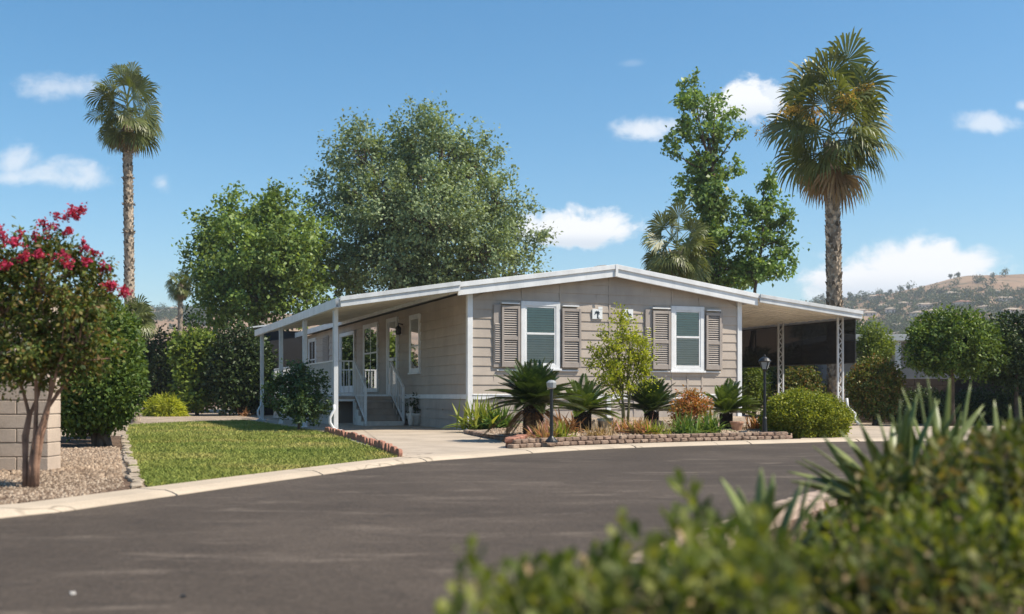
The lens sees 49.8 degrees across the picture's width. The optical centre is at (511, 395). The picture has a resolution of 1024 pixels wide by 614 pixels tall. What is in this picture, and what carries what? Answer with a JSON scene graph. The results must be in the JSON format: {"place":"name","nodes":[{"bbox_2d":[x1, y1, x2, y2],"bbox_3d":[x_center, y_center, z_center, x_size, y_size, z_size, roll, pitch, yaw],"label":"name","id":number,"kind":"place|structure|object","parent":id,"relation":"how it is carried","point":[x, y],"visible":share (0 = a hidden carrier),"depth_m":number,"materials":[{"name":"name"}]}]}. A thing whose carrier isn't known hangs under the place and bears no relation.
{"place":"outdoors","nodes":[
{"label":"outdoors","id":0,"kind":"place"},
{"bbox_2d":[124,419,396,486],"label":"lawn","id":1,"kind":"structure","parent":0,"point":[241,447],"depth_m":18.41,"materials":[{"name":"plant"}]},
{"bbox_2d":[247,324,301,414],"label":"garden shed","id":2,"kind":"structure","parent":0,"point":[292,347],"depth_m":46.67,"materials":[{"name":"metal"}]},
{"bbox_2d":[253,420,534,458],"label":"driveway","id":3,"kind":"structure","parent":0,"point":[408,440],"depth_m":20.87,"materials":[{"name":"concrete"}]},
{"bbox_2d":[273,360,404,425],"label":"porch deck","id":4,"kind":"structure","parent":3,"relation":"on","point":[361,409],"depth_m":30.67,"materials":[{"name":"white paint"}]},
{"bbox_2d":[255,281,460,429],"bbox_3d":[-4.840,-0.889,30.648,2.952,3.441,12.805,0,0,-21],"label":"patio awning","id":5,"kind":"object","parent":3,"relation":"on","point":[335,311],"visible":0.88,"depth_m":27.03,"materials":[{"name":"white metal"}]},
{"bbox_2d":[401,391,420,425],"bbox_3d":[-2.515,0.326,29.682,0.824,0.984,0.706,0,0,36],"label":"flower pot","id":6,"kind":"object","parent":3,"relation":"on","point":[416,417],"visible":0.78,"depth_m":29.51,"materials":[{"name":"ceramic"}]},
{"bbox_2d":[408,405,413,425],"bbox_3d":[-2.696,0.544,29.416,0.150,0.549,0.150,0,0,-21],"label":"garden figurine","id":7,"kind":"object","parent":3,"relation":"on","point":[410,420],"visible":1,"depth_m":29.37,"materials":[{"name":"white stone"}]},
{"bbox_2d":[463,430,527,447],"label":"driveway wall","id":8,"kind":"structure","parent":3,"relation":"on","point":[509,439],"depth_m":20.29,"materials":[{"name":"stone"}]},
{"bbox_2d":[0,441,976,613],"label":"road","id":9,"kind":"structure","parent":0,"point":[380,540],"depth_m":7.15,"materials":[{"name":"grey asphalt"}]},
{"bbox_2d":[10,407,1003,487],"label":"gravel ground","id":10,"kind":"structure","parent":0,"point":[212,416],"depth_m":38.30,"materials":[{"name":"beige gravel"}]},
{"bbox_2d":[0,303,60,471],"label":"block wall","id":11,"kind":"structure","parent":10,"relation":"on","point":[13,414],"depth_m":12.05,"materials":[{"name":"beige brick"}]},
{"bbox_2d":[0,446,122,478],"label":"pebbles","id":12,"kind":"object","parent":10,"relation":"on","point":[101,460],"visible":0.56,"depth_m":13.04,"materials":[{"name":"beige gravel"}]},
{"bbox_2d":[0,468,130,504],"bbox_3d":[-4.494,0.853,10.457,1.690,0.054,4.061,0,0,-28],"label":"mulch bed","id":13,"kind":"object","parent":10,"relation":"on","point":[126,483],"visible":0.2,"depth_m":9.68,"materials":[{"name":"gravel"}]},
{"bbox_2d":[0,202,137,487],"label":"crape myrtle","id":14,"kind":"object","parent":13,"relation":"on","point":[60,345],"visible":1,"depth_m":9.80,"materials":[{"name":"green plant"}]},
{"bbox_2d":[60,435,122,451],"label":"hedge soil","id":15,"kind":"structure","parent":10,"relation":"on","point":[115,440],"depth_m":19.26,"materials":[{"name":"soil"}]},
{"bbox_2d":[59,288,151,446],"bbox_3d":[-7.352,-0.483,19.364,1.898,2.773,5.465,0,0,-21],"label":"clipped hedge","id":16,"kind":"object","parent":15,"relation":"on","point":[102,415],"visible":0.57,"depth_m":17.38,"materials":[{"name":"green plant"}]},
{"bbox_2d":[82,60,166,307],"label":"fan palm","id":17,"kind":"object","parent":10,"relation":"on","point":[129,137],"visible":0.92,"depth_m":40.83,"materials":[{"name":"green plant"}]},
{"bbox_2d":[121,434,144,488],"bbox_3d":[-5.588,0.811,16.069,0.189,0.066,13.192,0,0,-20],"label":"stone edging","id":18,"kind":"object","parent":10,"relation":"on","point":[134,479],"visible":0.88,"depth_m":12.05,"materials":[{"name":"stone"}]},
{"bbox_2d":[120,293,158,423],"bbox_3d":[-11.295,-1.056,32.990,1.420,3.973,1.334,0,0,0],"label":"fan palm","id":19,"kind":"object","parent":10,"relation":"on","point":[141,309],"visible":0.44,"depth_m":33.02,"materials":[{"name":"green plant"}]},
{"bbox_2d":[140,319,176,409],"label":"shrub","id":20,"kind":"object","parent":10,"relation":"on","point":[159,370],"visible":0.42,"depth_m":51.58,"materials":[{"name":"green plant"}]},
{"bbox_2d":[140,392,190,416],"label":"grass clump","id":21,"kind":"object","parent":10,"relation":"on","point":[158,406],"visible":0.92,"depth_m":43.69,"materials":[{"name":"green plant"}]},
{"bbox_2d":[165,267,197,401],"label":"fan palm","id":22,"kind":"object","parent":10,"relation":"on","point":[180,293],"visible":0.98,"depth_m":50.39,"materials":[{"name":"green plant"}]},
{"bbox_2d":[166,303,213,411],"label":"shrub","id":23,"kind":"object","parent":10,"relation":"on","point":[186,316],"visible":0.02,"depth_m":55.28,"materials":[{"name":"green plant"}]},
{"bbox_2d":[163,325,217,414],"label":"citrus bush","id":24,"kind":"object","parent":10,"relation":"on","point":[188,355],"visible":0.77,"depth_m":45.32,"materials":[{"name":"green plant"}]},
{"bbox_2d":[201,313,278,415],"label":"shrub","id":25,"kind":"object","parent":10,"relation":"on","point":[233,371],"visible":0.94,"depth_m":44.84,"materials":[{"name":"green plant"}]},
{"bbox_2d":[238,409,255,416],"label":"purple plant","id":26,"kind":"object","parent":10,"relation":"on","point":[245,413],"visible":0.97,"depth_m":43.90,"materials":[{"name":"plant"}]},
{"bbox_2d":[171,177,346,339],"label":"broadleaf tree","id":27,"kind":"object","parent":10,"relation":"on","point":[272,261],"visible":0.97,"depth_m":52.55,"materials":[{"name":"green plant"}]},
{"bbox_2d":[258,358,339,430],"bbox_3d":[-4.860,0.001,25.160,1.862,1.764,1.580,0,0,0],"label":"porch shrub","id":28,"kind":"object","parent":10,"relation":"on","point":[294,400],"visible":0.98,"depth_m":25.10,"materials":[{"name":"green plant"}]},
{"bbox_2d":[324,427,402,456],"bbox_3d":[-2.741,0.786,19.557,0.196,0.212,10.058,0,0,-15],"label":"lawn edging","id":29,"kind":"object","parent":10,"relation":"on","point":[385,446],"visible":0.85,"depth_m":18.33,"materials":[{"name":"stone"}]},
{"bbox_2d":[288,91,562,302],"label":"broadleaf tree","id":30,"kind":"object","parent":10,"relation":"on","point":[403,248],"visible":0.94,"depth_m":55.73,"materials":[{"name":"green plant"}]},
{"bbox_2d":[0,437,966,518],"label":"kerb","id":31,"kind":"structure","parent":10,"relation":"on","point":[65,504],"depth_m":11.40,"materials":[{"name":"concrete"}]},
{"bbox_2d":[295,264,759,429],"bbox_3d":[-1.306,-1.202,36.854,8.130,4.065,21.545,0,0,-21],"label":"mobile home","id":32,"kind":"object","parent":10,"relation":"on","point":[444,352],"visible":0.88,"depth_m":27.42,"materials":[{"name":"taupe siding"},{"name":"white paint"},{"name":"glass"}]},
{"bbox_2d":[308,337,316,363],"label":"window","id":33,"kind":"structure","parent":32,"relation":"in","point":[312,346],"depth_m":43.58,"materials":[{"name":"white paint"}]},
{"bbox_2d":[339,330,355,394],"bbox_3d":[-5.633,-1.075,37.682,0.130,2.150,2.300,0,0,-21],"label":"sliding door","id":34,"kind":"structure","parent":32,"relation":"in","point":[347,340],"depth_m":37.73,"materials":[{"name":"white paint"}]},
{"bbox_2d":[363,322,378,391],"bbox_3d":[-4.422,-1.175,34.613,0.070,2.150,1.900,0,0,-21],"label":"door","id":35,"kind":"structure","parent":32,"relation":"in","point":[370,331],"depth_m":34.48,"materials":[{"name":"white paint"}]},
{"bbox_2d":[386,316,398,394],"bbox_3d":[-3.486,-1.125,32.080,0.130,2.250,1.200,0,0,-21],"label":"door","id":36,"kind":"structure","parent":32,"relation":"in","point":[392,339],"depth_m":32.15,"materials":[{"name":"white paint"}]},
{"bbox_2d":[408,313,420,374],"bbox_3d":[-2.639,-1.380,29.909,0.100,1.620,1.060,0,0,-21],"label":"window","id":37,"kind":"structure","parent":32,"relation":"in","point":[414,320],"depth_m":29.84,"materials":[{"name":"white paint"}]},
{"bbox_2d":[520,301,561,370],"bbox_3d":[0.684,-1.415,26.396,1.070,1.650,0.100,0,0,-21],"label":"window","id":38,"kind":"structure","parent":32,"relation":"in","point":[539,321],"depth_m":26.41,"materials":[{"name":"white paint"}]},
{"bbox_2d":[592,307,602,318],"bbox_3d":[2.081,-2.010,26.941,0.270,0.300,0.030,0,0,-21],"label":"wall plaque","id":39,"kind":"object","parent":32,"relation":"attached to","point":[596,313],"depth_m":26.93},
{"bbox_2d":[623,309,632,319],"bbox_3d":[2.852,-1.995,27.236,0.300,0.250,0.030,0,0,-21],"label":"wall plaque","id":40,"kind":"object","parent":32,"relation":"attached to","point":[630,312],"depth_m":27.24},
{"bbox_2d":[669,306,705,372],"bbox_3d":[4.429,-1.405,27.831,1.010,1.670,0.100,0,0,-21],"label":"window","id":41,"kind":"structure","parent":32,"relation":"in","point":[687,322],"depth_m":27.84,"materials":[{"name":"white paint"}]},
{"bbox_2d":[507,432,791,448],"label":"planter wall","id":42,"kind":"structure","parent":10,"relation":"on","point":[537,442],"depth_m":19.02,"materials":[{"name":"stone"}]},
{"bbox_2d":[545,380,557,442],"bbox_3d":[0.625,0.253,17.450,0.210,0.985,0.205,0,0,0],"label":"garden lamp","id":43,"kind":"object","parent":42,"relation":"on","point":[551,386],"visible":1,"depth_m":17.42,"materials":[{"name":"black metal"}]},
{"bbox_2d":[639,199,720,282],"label":"fan palm","id":44,"kind":"object","parent":10,"relation":"on","point":[677,262],"visible":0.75,"depth_m":45.72,"materials":[{"name":"palm leaf"},{"name":"bark"}]},
{"bbox_2d":[658,66,758,290],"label":"broadleaf tree","id":45,"kind":"object","parent":10,"relation":"on","point":[707,190],"visible":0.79,"depth_m":47.61,"materials":[{"name":"green plant"}]},
{"bbox_2d":[742,367,772,418],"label":"round bush","id":46,"kind":"object","parent":10,"relation":"on","point":[752,379],"visible":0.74,"depth_m":36.20,"materials":[{"name":"green plant"}]},
{"bbox_2d":[742,367,776,416],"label":"shrub","id":47,"kind":"object","parent":10,"relation":"on","point":[773,378],"visible":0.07,"depth_m":42.62,"materials":[{"name":"green plant"}]},
{"bbox_2d":[723,162,810,414],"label":"broadleaf tree","id":48,"kind":"object","parent":10,"relation":"on","point":[759,264],"visible":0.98,"depth_m":46.85,"materials":[{"name":"green plant"}]},
{"bbox_2d":[767,365,816,401],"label":"shrub","id":49,"kind":"object","parent":10,"relation":"on","point":[780,372],"visible":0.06,"depth_m":42.70,"materials":[{"name":"green plant"}]},
{"bbox_2d":[774,365,827,394],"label":"round bush","id":50,"kind":"object","parent":10,"relation":"on","point":[808,379],"visible":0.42,"depth_m":35.69,"materials":[{"name":"green plant"}]},
{"bbox_2d":[756,385,858,438],"bbox_3d":[5.837,0.344,21.968,2.006,1.084,1.861,0,0,0],"label":"round bush","id":51,"kind":"object","parent":10,"relation":"on","point":[800,413],"visible":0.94,"depth_m":21.44,"materials":[{"name":"green plant"}]},
{"bbox_2d":[754,26,905,404],"bbox_3d":[10.375,-5.407,36.122,4.847,12.676,4.623,0,0,0],"label":"fan palm","id":52,"kind":"object","parent":10,"relation":"on","point":[830,177],"visible":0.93,"depth_m":35.60,"materials":[{"name":"green plant"}]},
{"bbox_2d":[825,307,870,384],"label":"tall shrub","id":53,"kind":"object","parent":10,"relation":"on","point":[857,325],"visible":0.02,"depth_m":40.88,"materials":[{"name":"green plant"}]},
{"bbox_2d":[844,350,907,424],"bbox_3d":[10.198,-0.203,31.020,1.675,2.156,1.780,0,0,26],"label":"round bush","id":54,"kind":"object","parent":10,"relation":"on","point":[873,387],"visible":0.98,"depth_m":30.63,"materials":[{"name":"green plant"}]},
{"bbox_2d":[856,314,898,362],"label":"tall shrub","id":55,"kind":"object","parent":10,"relation":"on","point":[875,340],"visible":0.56,"depth_m":37.74,"materials":[{"name":"green plant"}]},
{"bbox_2d":[811,334,1000,415],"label":"neighbour home","id":56,"kind":"object","parent":10,"relation":"on","point":[910,373],"visible":0.02,"depth_m":40.04,"materials":[{"name":"metal"}]},
{"bbox_2d":[884,386,955,423],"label":"shrub","id":57,"kind":"object","parent":10,"relation":"on","point":[925,402],"visible":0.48,"depth_m":32.12,"materials":[{"name":"green plant"}]},
{"bbox_2d":[857,379,1023,422],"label":"boundary wall","id":58,"kind":"structure","parent":10,"relation":"on","point":[942,385],"depth_m":33.68,"materials":[{"name":"green concrete"}]},
{"bbox_2d":[897,302,1012,425],"bbox_3d":[12.146,-0.826,30.405,3.272,3.421,2.508,0,0,-44],"label":"ball tree","id":59,"kind":"object","parent":10,"relation":"on","point":[952,343],"visible":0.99,"depth_m":29.78,"materials":[{"name":"green plant"}]},
{"bbox_2d":[938,386,1003,423],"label":"shrub","id":60,"kind":"object","parent":10,"relation":"on","point":[974,405],"visible":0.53,"depth_m":32.31,"materials":[{"name":"green plant"}]},
{"bbox_2d":[971,309,1023,423],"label":"ball tree","id":61,"kind":"object","parent":10,"relation":"on","point":[1013,337],"visible":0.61,"depth_m":30.98,"materials":[{"name":"green plant"}]},
{"bbox_2d":[979,384,1023,423],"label":"shrub","id":62,"kind":"object","parent":10,"relation":"on","point":[1006,400],"visible":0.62,"depth_m":31.81,"materials":[{"name":"green plant"}]},
{"bbox_2d":[0,0,1023,313],"label":"sky","id":63,"kind":"structure","parent":0,"point":[579,92],"materials":[{"name":"blue"}]},
{"bbox_2d":[142,274,1023,397],"bbox_3d":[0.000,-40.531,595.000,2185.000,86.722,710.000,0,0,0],"label":"hills","id":64,"kind":"structure","parent":0,"point":[1014,281],"depth_m":672.12,"materials":[{"name":"green plant"}]},
{"bbox_2d":[136,270,1023,334],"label":"hillside trees","id":65,"kind":"object","parent":64,"relation":"on","point":[888,319],"visible":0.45,"depth_m":622.26,"materials":[{"name":"green plant"}]},
{"bbox_2d":[863,311,876,315],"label":"hillside house","id":66,"kind":"structure","parent":64,"relation":"on","point":[869,313],"depth_m":605.85,"materials":[{"name":"paint"}]},
{"bbox_2d":[885,307,895,313],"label":"hillside house","id":67,"kind":"structure","parent":64,"relation":"on","point":[890,309],"depth_m":606.45,"materials":[{"name":"paint"}]},
{"bbox_2d":[915,303,933,310],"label":"hillside house","id":68,"kind":"structure","parent":64,"relation":"on","point":[926,305],"depth_m":578.49,"materials":[{"name":"paint"}]},
{"bbox_2d":[951,300,974,305],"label":"hillside house","id":69,"kind":"structure","parent":64,"relation":"on","point":[959,302],"depth_m":545.30,"materials":[{"name":"paint"}]},
{"bbox_2d":[976,305,993,311],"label":"hillside house","id":70,"kind":"structure","parent":64,"relation":"on","point":[982,306],"depth_m":530.70,"materials":[{"name":"paint"}]},
{"bbox_2d":[1001,308,1023,312],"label":"hillside house","id":71,"kind":"structure","parent":64,"relation":"on","point":[1010,309],"depth_m":518.79,"materials":[{"name":"paint"}]},
{"bbox_2d":[469,416,791,436],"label":"planter soil","id":72,"kind":"structure","parent":0,"point":[738,418],"depth_m":24.27,"materials":[{"name":"soil"}]},
{"bbox_2d":[443,395,508,429],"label":"clivia plant","id":73,"kind":"object","parent":72,"relation":"on","point":[471,423],"visible":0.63,"depth_m":24.14,"materials":[{"name":"green plant"}]},
{"bbox_2d":[471,399,522,429],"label":"clivia plant","id":74,"kind":"object","parent":72,"relation":"on","point":[503,423],"visible":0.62,"depth_m":23.81,"materials":[{"name":"green plant"}]},
{"bbox_2d":[480,357,587,441],"bbox_3d":[0.386,0.169,19.618,2.015,1.698,1.890,0,0,0],"label":"sago palm","id":75,"kind":"object","parent":72,"relation":"on","point":[530,392],"visible":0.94,"depth_m":19.35,"materials":[{"name":"green plant"}]},
{"bbox_2d":[524,418,570,437],"bbox_3d":[0.581,0.595,18.288,0.819,0.501,0.912,0,0,17],"label":"pink bromeliad","id":76,"kind":"object","parent":72,"relation":"on","point":[544,433],"visible":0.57,"depth_m":18.24,"materials":[{"name":"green plant"}]},
{"bbox_2d":[532,420,577,436],"bbox_3d":[0.803,0.612,18.391,0.807,0.464,0.858,0,0,41],"label":"green bromeliad","id":77,"kind":"object","parent":72,"relation":"on","point":[560,429],"visible":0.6,"depth_m":18.32,"materials":[{"name":"green plant"}]},
{"bbox_2d":[546,407,586,432],"bbox_3d":[0.955,0.670,20.702,1.223,0.964,1.225,0,0,0],"label":"rusty bromeliad","id":78,"kind":"object","parent":72,"relation":"on","point":[572,425],"visible":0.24,"depth_m":20.54,"materials":[{"name":"plant"}]},
{"bbox_2d":[547,373,626,430],"bbox_3d":[1.365,0.148,21.306,1.697,1.142,1.492,0,0,-25],"label":"sago palm","id":79,"kind":"object","parent":72,"relation":"on","point":[590,394],"visible":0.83,"depth_m":21.14,"materials":[{"name":"green plant"}]},
{"bbox_2d":[591,420,597,427],"bbox_3d":[1.614,0.589,22.293,0.276,0.202,0.306,0,0,0],"label":"garden rock","id":80,"kind":"object","parent":72,"relation":"on","point":[594,423],"visible":0.34,"depth_m":22.16,"materials":[{"name":"beige stone"}]},
{"bbox_2d":[576,422,616,436],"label":"dry grass","id":81,"kind":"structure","parent":72,"relation":"on","point":[600,432],"depth_m":19.17,"materials":[{"name":"beige plant"}]},
{"bbox_2d":[597,418,613,427],"bbox_3d":[1.909,0.582,22.475,0.317,0.234,0.386,0,0,-14],"label":"garden rock","id":82,"kind":"object","parent":72,"relation":"on","point":[602,421],"visible":0.43,"depth_m":22.32,"materials":[{"name":"beige stone"}]},
{"bbox_2d":[607,417,631,432],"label":"plant","id":83,"kind":"object","parent":72,"relation":"on","point":[624,427],"visible":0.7,"depth_m":20.60,"materials":[{"name":"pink plant"}]},
{"bbox_2d":[580,301,664,425],"bbox_3d":[2.209,-0.597,22.448,1.625,2.591,1.350,0,0,-23],"label":"young tree","id":84,"kind":"object","parent":72,"relation":"on","point":[618,376],"visible":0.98,"depth_m":22.32,"materials":[{"name":"green plant"}]},
{"bbox_2d":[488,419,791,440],"bbox_3d":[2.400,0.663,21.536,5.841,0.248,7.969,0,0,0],"label":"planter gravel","id":85,"kind":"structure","parent":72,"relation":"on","point":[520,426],"depth_m":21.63,"materials":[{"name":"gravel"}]},
{"bbox_2d":[622,414,665,433],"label":"plant","id":86,"kind":"object","parent":72,"relation":"on","point":[637,427],"visible":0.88,"depth_m":20.27,"materials":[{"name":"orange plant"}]},
{"bbox_2d":[614,376,681,426],"bbox_3d":[2.918,0.139,22.879,1.728,1.119,1.546,0,0,0],"label":"sago palm","id":87,"kind":"object","parent":72,"relation":"on","point":[649,404],"visible":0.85,"depth_m":22.67,"materials":[{"name":"green plant"}]},
{"bbox_2d":[641,419,673,434],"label":"plant","id":88,"kind":"object","parent":72,"relation":"on","point":[659,430],"visible":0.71,"depth_m":20.21,"materials":[{"name":"green plant"}]},
{"bbox_2d":[656,420,672,428],"bbox_3d":[3.091,0.610,22.205,0.303,0.219,0.390,0,0,-11],"label":"garden rock","id":89,"kind":"object","parent":72,"relation":"on","point":[660,422],"visible":0.36,"depth_m":22.04,"materials":[{"name":"beige stone"}]},
{"bbox_2d":[665,408,711,433],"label":"daylily","id":90,"kind":"object","parent":72,"relation":"on","point":[689,427],"visible":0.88,"depth_m":20.50,"materials":[{"name":"green plant"}]},
{"bbox_2d":[665,384,713,427],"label":"orange shrub","id":91,"kind":"object","parent":72,"relation":"on","point":[685,405],"visible":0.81,"depth_m":21.18,"materials":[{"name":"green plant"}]},
{"bbox_2d":[693,408,735,432],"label":"daylily","id":92,"kind":"object","parent":72,"relation":"on","point":[710,424],"visible":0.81,"depth_m":20.79,"materials":[{"name":"green plant"}]},
{"bbox_2d":[700,378,762,428],"bbox_3d":[4.472,0.180,22.747,1.484,1.066,1.481,0,0,0],"label":"sago palm","id":93,"kind":"object","parent":72,"relation":"on","point":[726,398],"visible":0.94,"depth_m":22.50,"materials":[{"name":"green plant"}]},
{"bbox_2d":[730,421,743,430],"bbox_3d":[4.462,0.622,21.900,0.280,0.205,0.273,0,0,0],"label":"clay pot","id":94,"kind":"object","parent":72,"relation":"on","point":[736,425],"visible":0.89,"depth_m":21.81,"materials":[{"name":"ceramic"}]},
{"bbox_2d":[742,415,760,428],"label":"red leaf plant","id":95,"kind":"object","parent":72,"relation":"on","point":[755,424],"visible":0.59,"depth_m":22.57,"materials":[{"name":"plant"}]},
{"bbox_2d":[758,355,772,431],"bbox_3d":[4.750,-0.009,20.750,0.247,1.508,0.249,0,0,42],"label":"garden lamp","id":96,"kind":"object","parent":72,"relation":"on","point":[764,361],"visible":0.92,"depth_m":20.72,"materials":[{"name":"black metal"}]},
{"bbox_2d":[615,502,1022,613],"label":"planting bed","id":97,"kind":"object","parent":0,"point":[805,521],"depth_m":6.43,"materials":[{"name":"soil"}]},
{"bbox_2d":[435,468,824,613],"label":"leafy shrub","id":98,"kind":"object","parent":97,"relation":"on","point":[752,576],"visible":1,"depth_m":2.00,"materials":[{"name":"green plant"}]},
{"bbox_2d":[626,487,836,585],"bbox_3d":[2.869,0.785,8.342,1.170,0.133,8.252,0,0,40],"label":"bed edging","id":99,"kind":"object","parent":97,"relation":"on","point":[811,496],"visible":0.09,"depth_m":7.41,"materials":[{"name":"concrete"}]},
{"bbox_2d":[703,468,840,547],"bbox_3d":[0.799,0.530,3.457,0.305,0.600,0.546,0,0,34],"label":"spiky agave","id":100,"kind":"object","parent":97,"relation":"on","point":[764,497],"visible":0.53,"depth_m":3.49,"materials":[{"name":"green plant"}]},
{"bbox_2d":[682,529,1012,613],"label":"leafy shrub","id":101,"kind":"object","parent":97,"relation":"on","point":[980,580],"visible":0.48,"depth_m":2.49,"materials":[{"name":"green plant"}]},
{"bbox_2d":[787,393,983,504],"bbox_3d":[1.624,0.411,4.600,0.977,0.839,0.806,0,0,0],"label":"spiky agave","id":102,"kind":"object","parent":97,"relation":"on","point":[848,466],"visible":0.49,"depth_m":4.68,"materials":[{"name":"green plant"}]},
{"bbox_2d":[785,470,1023,613],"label":"leafy shrub","id":103,"kind":"object","parent":97,"relation":"on","point":[977,521],"visible":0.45,"depth_m":2.81,"materials":[{"name":"green plant"}]},
{"bbox_2d":[800,416,1023,611],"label":"leafy shrub","id":104,"kind":"object","parent":97,"relation":"on","point":[998,459],"visible":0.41,"depth_m":3.45,"materials":[{"name":"green plant"}]},
{"bbox_2d":[882,378,984,475],"bbox_3d":[1.888,0.376,4.927,0.287,0.908,0.756,0,0,41],"label":"spiky agave","id":105,"kind":"object","parent":97,"relation":"on","point":[937,422],"visible":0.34,"depth_m":5.00,"materials":[{"name":"green plant"}]},
{"bbox_2d":[979,397,1021,576],"bbox_3d":[2.162,0.419,4.828,0.235,0.822,0.659,0,0,38],"label":"spiky agave","id":106,"kind":"object","parent":97,"relation":"on","point":[997,425],"visible":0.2,"depth_m":4.96,"materials":[{"name":"green plant"}]},
{"bbox_2d":[801,425,1004,438],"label":"driveway","id":107,"kind":"structure","parent":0,"point":[872,431],"depth_m":25.02,"materials":[{"name":"concrete"}]},
{"bbox_2d":[742,294,862,424],"bbox_3d":[5.682,-0.884,34.584,3.295,3.411,12.385,0,0,-21],"label":"carport","id":108,"kind":"object","parent":107,"relation":"on","point":[770,311],"visible":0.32,"depth_m":29.93,"materials":[{"name":"white metal"}]},
{"bbox_2d":[742,319,855,367],"bbox_3d":[7.052,-1.450,35.102,0.077,1.191,11.900,0,0,-21],"label":"shade screen","id":109,"kind":"object","parent":108,"relation":"attached to","point":[811,344],"visible":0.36,"depth_m":31.71,"materials":[{"name":"black fabric"}]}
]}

